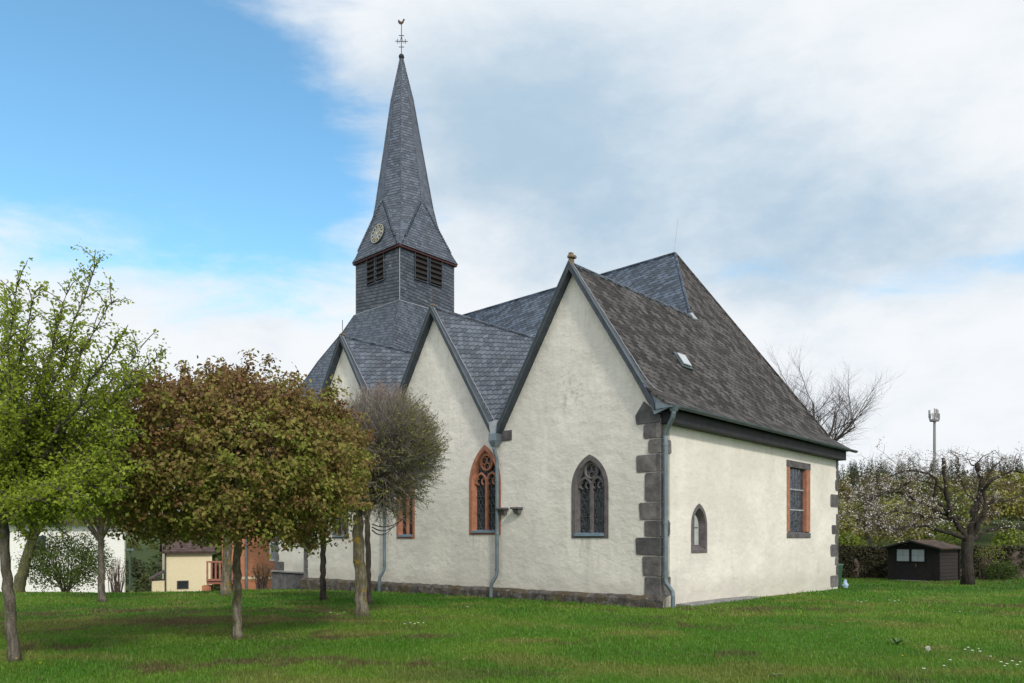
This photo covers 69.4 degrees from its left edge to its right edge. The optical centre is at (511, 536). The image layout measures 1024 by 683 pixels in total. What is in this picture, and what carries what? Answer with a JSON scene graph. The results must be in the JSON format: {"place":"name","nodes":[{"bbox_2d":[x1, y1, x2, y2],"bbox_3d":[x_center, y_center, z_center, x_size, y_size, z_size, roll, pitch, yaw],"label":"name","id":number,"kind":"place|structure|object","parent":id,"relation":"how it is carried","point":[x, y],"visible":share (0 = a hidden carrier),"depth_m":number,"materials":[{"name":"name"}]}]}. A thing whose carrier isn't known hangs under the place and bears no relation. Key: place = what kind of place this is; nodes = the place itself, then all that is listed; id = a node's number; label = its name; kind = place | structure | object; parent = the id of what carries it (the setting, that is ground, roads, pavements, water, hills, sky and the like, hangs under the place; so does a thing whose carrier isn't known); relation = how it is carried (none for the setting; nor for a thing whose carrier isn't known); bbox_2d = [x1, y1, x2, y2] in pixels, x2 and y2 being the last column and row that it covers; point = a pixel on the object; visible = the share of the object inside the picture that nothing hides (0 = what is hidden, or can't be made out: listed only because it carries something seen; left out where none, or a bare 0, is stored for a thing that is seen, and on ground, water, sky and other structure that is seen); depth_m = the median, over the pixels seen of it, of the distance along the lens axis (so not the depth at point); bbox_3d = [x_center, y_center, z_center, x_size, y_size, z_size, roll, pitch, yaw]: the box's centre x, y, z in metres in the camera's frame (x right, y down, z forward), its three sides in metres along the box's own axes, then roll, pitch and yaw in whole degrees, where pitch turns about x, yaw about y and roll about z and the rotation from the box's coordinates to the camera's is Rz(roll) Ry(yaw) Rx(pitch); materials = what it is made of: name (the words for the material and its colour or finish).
{"place":"outdoors","nodes":[
{"label":"outdoors","id":0,"kind":"place"},
{"bbox_2d":[0,513,1023,682],"bbox_3d":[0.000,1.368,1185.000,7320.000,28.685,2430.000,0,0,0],"label":"ground","id":1,"kind":"structure","parent":0,"point":[144,555],"depth_m":12.29,"materials":[{"name":"green plant"}]},
{"bbox_2d":[7,504,106,591],"bbox_3d":[-16.931,-0.449,26.691,5.442,5.230,4.803,0,0,0],"label":"globe tree","id":2,"kind":"object","parent":1,"relation":"on","point":[20,579],"visible":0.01,"depth_m":26.37,"materials":[{"name":"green plant"}]},
{"bbox_2d":[0,500,126,592],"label":"white house","id":3,"kind":"structure","parent":1,"relation":"on","point":[117,547],"depth_m":44.78,"materials":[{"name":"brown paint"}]},
{"bbox_2d":[35,534,47,552],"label":"window","id":4,"kind":"structure","parent":3,"relation":"in","point":[40,535],"depth_m":43.99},
{"bbox_2d":[11,529,118,591],"bbox_3d":[-16.531,0.923,27.477,3.507,2.483,3.231,0,0,0],"label":"bush","id":5,"kind":"object","parent":1,"relation":"on","point":[45,568],"visible":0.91,"depth_m":27.08,"materials":[{"name":"green plant"}]},
{"bbox_2d":[0,239,170,661],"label":"maple tree","id":6,"kind":"object","parent":1,"relation":"on","point":[47,474],"visible":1,"depth_m":9.21,"materials":[{"name":"green plant"}]},
{"bbox_2d":[59,459,141,601],"bbox_3d":[-11.142,-0.327,20.053,3.575,4.456,3.147,0,0,30],"label":"globe tree","id":7,"kind":"object","parent":1,"relation":"on","point":[101,570],"visible":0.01,"depth_m":20.02,"materials":[{"name":"plant"}]},
{"bbox_2d":[106,557,130,592],"bbox_3d":[-18.109,2.086,33.945,1.315,2.462,1.154,0,0,0],"label":"bush","id":8,"kind":"object","parent":1,"relation":"on","point":[117,585],"visible":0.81,"depth_m":33.99,"materials":[{"name":"plant"}]},
{"bbox_2d":[125,549,134,591],"bbox_3d":[-18.584,2.150,36.000,0.424,3.179,0.267,0,0,0],"label":"street lamp","id":9,"kind":"object","parent":1,"relation":"on","point":[129,550],"visible":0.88,"depth_m":35.96,"materials":[{"name":"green metal"}]},
{"bbox_2d":[126,533,221,591],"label":"valley wood","id":10,"kind":"object","parent":1,"relation":"on","point":[140,581],"visible":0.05,"depth_m":118.19,"materials":[{"name":"green plant"}]},
{"bbox_2d":[149,530,214,591],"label":"yellow house","id":11,"kind":"structure","parent":1,"relation":"on","point":[184,568],"depth_m":58.70,"materials":[{"name":"beige paint"}]},
{"bbox_2d":[177,580,188,588],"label":"window","id":12,"kind":"structure","parent":11,"relation":"in","point":[180,584],"depth_m":58.54,"materials":[{"name":"grey glass"}]},
{"bbox_2d":[181,453,270,595],"bbox_3d":[-8.775,-0.736,22.884,3.477,5.371,3.448,0,0,0],"label":"globe tree","id":13,"kind":"object","parent":1,"relation":"on","point":[226,579],"visible":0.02,"depth_m":22.88,"materials":[{"name":"brown plant"}]},
{"bbox_2d":[82,348,388,639],"bbox_3d":[-4.501,-0.634,11.782,4.855,4.811,4.850,0,0,0],"label":"maple tree","id":14,"kind":"object","parent":1,"relation":"on","point":[222,412],"visible":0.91,"depth_m":10.59,"materials":[{"name":"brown plant"}]},
{"bbox_2d":[202,496,273,590],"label":"brick house","id":15,"kind":"structure","parent":1,"relation":"on","point":[248,558],"depth_m":46.35,"materials":[{"name":"brown brick"}]},
{"bbox_2d":[270,542,273,560],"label":"window","id":16,"kind":"structure","parent":15,"relation":"in","point":[272,553],"depth_m":46.64,"materials":[{"name":"grey glass"}]},
{"bbox_2d":[246,559,277,589],"bbox_3d":[-11.186,1.678,33.032,1.266,1.486,1.260,0,0,0],"label":"bush","id":17,"kind":"object","parent":1,"relation":"on","point":[260,583],"visible":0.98,"depth_m":32.93,"materials":[{"name":"plant"}]},
{"bbox_2d":[285,453,373,600],"bbox_3d":[-5.088,-0.678,20.584,3.339,5.156,3.369,0,0,0],"label":"globe tree","id":18,"kind":"object","parent":1,"relation":"on","point":[323,595],"visible":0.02,"depth_m":20.44,"materials":[{"name":"brown plant"}]},
{"bbox_2d":[353,502,392,603],"bbox_3d":[-4.035,-0.386,19.451,2.269,4.505,2.611,0,0,0],"label":"globe tree","id":19,"kind":"object","parent":1,"relation":"on","point":[368,556],"visible":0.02,"depth_m":19.14,"materials":[{"name":"brown plant"}]},
{"bbox_2d":[336,374,453,616],"bbox_3d":[-2.751,-0.770,15.513,3.134,5.136,3.091,0,0,0],"label":"globe tree","id":20,"kind":"object","parent":1,"relation":"on","point":[406,447],"visible":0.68,"depth_m":15.00,"materials":[{"name":"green plant"}]},
{"bbox_2d":[270,19,857,608],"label":"church","id":21,"kind":"structure","parent":1,"relation":"on","point":[650,433],"depth_m":22.17,"materials":[{"name":"white paint"}]},
{"bbox_2d":[332,513,347,537],"bbox_3d":[-6.235,-1.125,27.174,1.000,2.350,0.250,0,0,43],"label":"window","id":22,"kind":"structure","parent":21,"relation":"in","point":[343,532],"depth_m":27.17,"materials":[{"name":"grey glass"}]},
{"bbox_2d":[396,478,414,538],"bbox_3d":[-3.479,-1.125,24.632,0.940,2.350,0.250,0,0,43],"label":"window","id":23,"kind":"structure","parent":21,"relation":"in","point":[407,532],"depth_m":24.62,"materials":[{"name":"orange stone"}]},
{"bbox_2d":[469,445,500,534],"bbox_3d":[-0.759,-1.410,22.123,1.320,2.680,0.250,0,0,43],"label":"window","id":24,"kind":"structure","parent":21,"relation":"in","point":[482,473],"depth_m":22.24,"materials":[{"name":"grey glass"}]},
{"bbox_2d":[571,454,608,537],"bbox_3d":[2.093,-1.070,19.493,1.200,2.200,0.250,0,0,43],"label":"window","id":25,"kind":"structure","parent":21,"relation":"in","point":[589,488],"depth_m":19.50,"materials":[{"name":"grey glass"}]},
{"bbox_2d":[691,503,706,552],"bbox_3d":[4.844,-0.230,19.478,0.204,1.300,0.840,0,0,43],"label":"window","id":26,"kind":"structure","parent":21,"relation":"in","point":[699,519],"depth_m":19.64,"materials":[{"name":"grey stone"}]},
{"bbox_2d":[786,460,810,537],"bbox_3d":[9.380,-1.220,24.335,0.150,2.500,1.987,0,0,43],"label":"window","id":27,"kind":"structure","parent":21,"relation":"in","point":[798,473],"depth_m":24.49,"materials":[{"name":"grey glass"}]},
{"bbox_2d":[759,341,897,462],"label":"bare tree","id":28,"kind":"object","parent":1,"relation":"on","point":[846,426],"visible":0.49,"depth_m":41.02,"materials":[{"name":"brown plant"}]},
{"bbox_2d":[838,564,843,586],"bbox_3d":[12.073,1.435,27.802,0.584,0.899,0.572,0,0,43],"label":"waste bin","id":29,"kind":"object","parent":1,"relation":"on","point":[840,567],"visible":0.36,"depth_m":27.64,"materials":[{"name":"green plastic"}]},
{"bbox_2d":[843,446,896,544],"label":"bare tree","id":30,"kind":"object","parent":1,"relation":"on","point":[869,541],"visible":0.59,"depth_m":57.93,"materials":[{"name":"brown plant"}]},
{"bbox_2d":[888,637,902,643],"bbox_3d":[5.877,1.596,11.310,0.188,0.128,0.264,0,0,16],"label":"dock weed","id":31,"kind":"object","parent":1,"relation":"on","point":[896,640],"visible":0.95,"depth_m":11.30,"materials":[{"name":"green plant"}]},
{"bbox_2d":[880,540,960,581],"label":"garden shed","id":32,"kind":"structure","parent":1,"relation":"on","point":[926,560],"depth_m":33.79,"materials":[{"name":"wood"}]},
{"bbox_2d":[896,549,909,561],"bbox_3d":[18.053,0.840,34.172,0.035,0.610,0.620,0,0,-38],"label":"window","id":33,"kind":"structure","parent":32,"relation":"in","point":[902,555],"depth_m":34.16,"materials":[{"name":"white glass"}]},
{"bbox_2d":[901,564,930,580],"bbox_3d":[18.400,1.600,33.691,0.048,0.780,1.300,0,0,-38],"label":"door","id":34,"kind":"structure","parent":32,"relation":"in","point":[908,571],"depth_m":33.69,"materials":[{"name":"brown wood"}]},
{"bbox_2d":[911,549,924,561],"bbox_3d":[18.462,0.840,33.654,0.035,0.610,0.620,0,0,-38],"label":"window","id":35,"kind":"structure","parent":32,"relation":"in","point":[917,555],"depth_m":33.64,"materials":[{"name":"white glass"}]},
{"bbox_2d":[838,441,1023,584],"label":"cherry tree","id":36,"kind":"object","parent":1,"relation":"on","point":[969,537],"visible":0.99,"depth_m":29.82,"materials":[{"name":"brown plant"}]},
{"bbox_2d":[838,468,1023,549],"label":"deciduous wood","id":37,"kind":"object","parent":1,"relation":"on","point":[846,532],"visible":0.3,"depth_m":69.14,"materials":[{"name":"green plant"}]},
{"bbox_2d":[838,544,1023,577],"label":"hedge","id":38,"kind":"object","parent":1,"relation":"on","point":[864,562],"depth_m":37.00,"materials":[{"name":"plant"}]},
{"bbox_2d":[838,455,1023,507],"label":"conifer wood","id":39,"kind":"object","parent":1,"relation":"on","point":[855,466],"visible":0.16,"depth_m":156.79,"materials":[{"name":"green plant"}]},
{"bbox_2d":[928,408,939,474],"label":"radio mast","id":40,"kind":"object","parent":1,"relation":"on","point":[935,416],"visible":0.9,"depth_m":164.76,"materials":[{"name":"grey metal"}]},
{"bbox_2d":[975,544,1008,579],"bbox_3d":[22.642,1.138,34.974,1.657,1.894,1.344,0,0,0],"label":"bush","id":41,"kind":"object","parent":1,"relation":"on","point":[982,562],"visible":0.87,"depth_m":34.94,"materials":[{"name":"green plant"}]},
{"bbox_2d":[978,558,1023,579],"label":"bush","id":42,"kind":"object","parent":1,"relation":"on","point":[997,574],"visible":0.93,"depth_m":34.34,"materials":[{"name":"green plant"}]},
{"bbox_2d":[0,0,1023,512],"label":"sky","id":43,"kind":"structure","parent":0,"point":[844,179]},
{"bbox_2d":[676,596,759,606],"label":"paving","id":44,"kind":"structure","parent":0,"point":[704,602],"depth_m":19.57,"materials":[{"name":"grey concrete"}]},
{"bbox_2d":[842,579,848,587],"bbox_3d":[12.246,1.713,27.194,0.234,0.339,0.187,0,0,0],"label":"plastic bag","id":45,"kind":"object","parent":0,"point":[845,584],"visible":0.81,"depth_m":27.14,"materials":[{"name":"plastic"}]}
]}

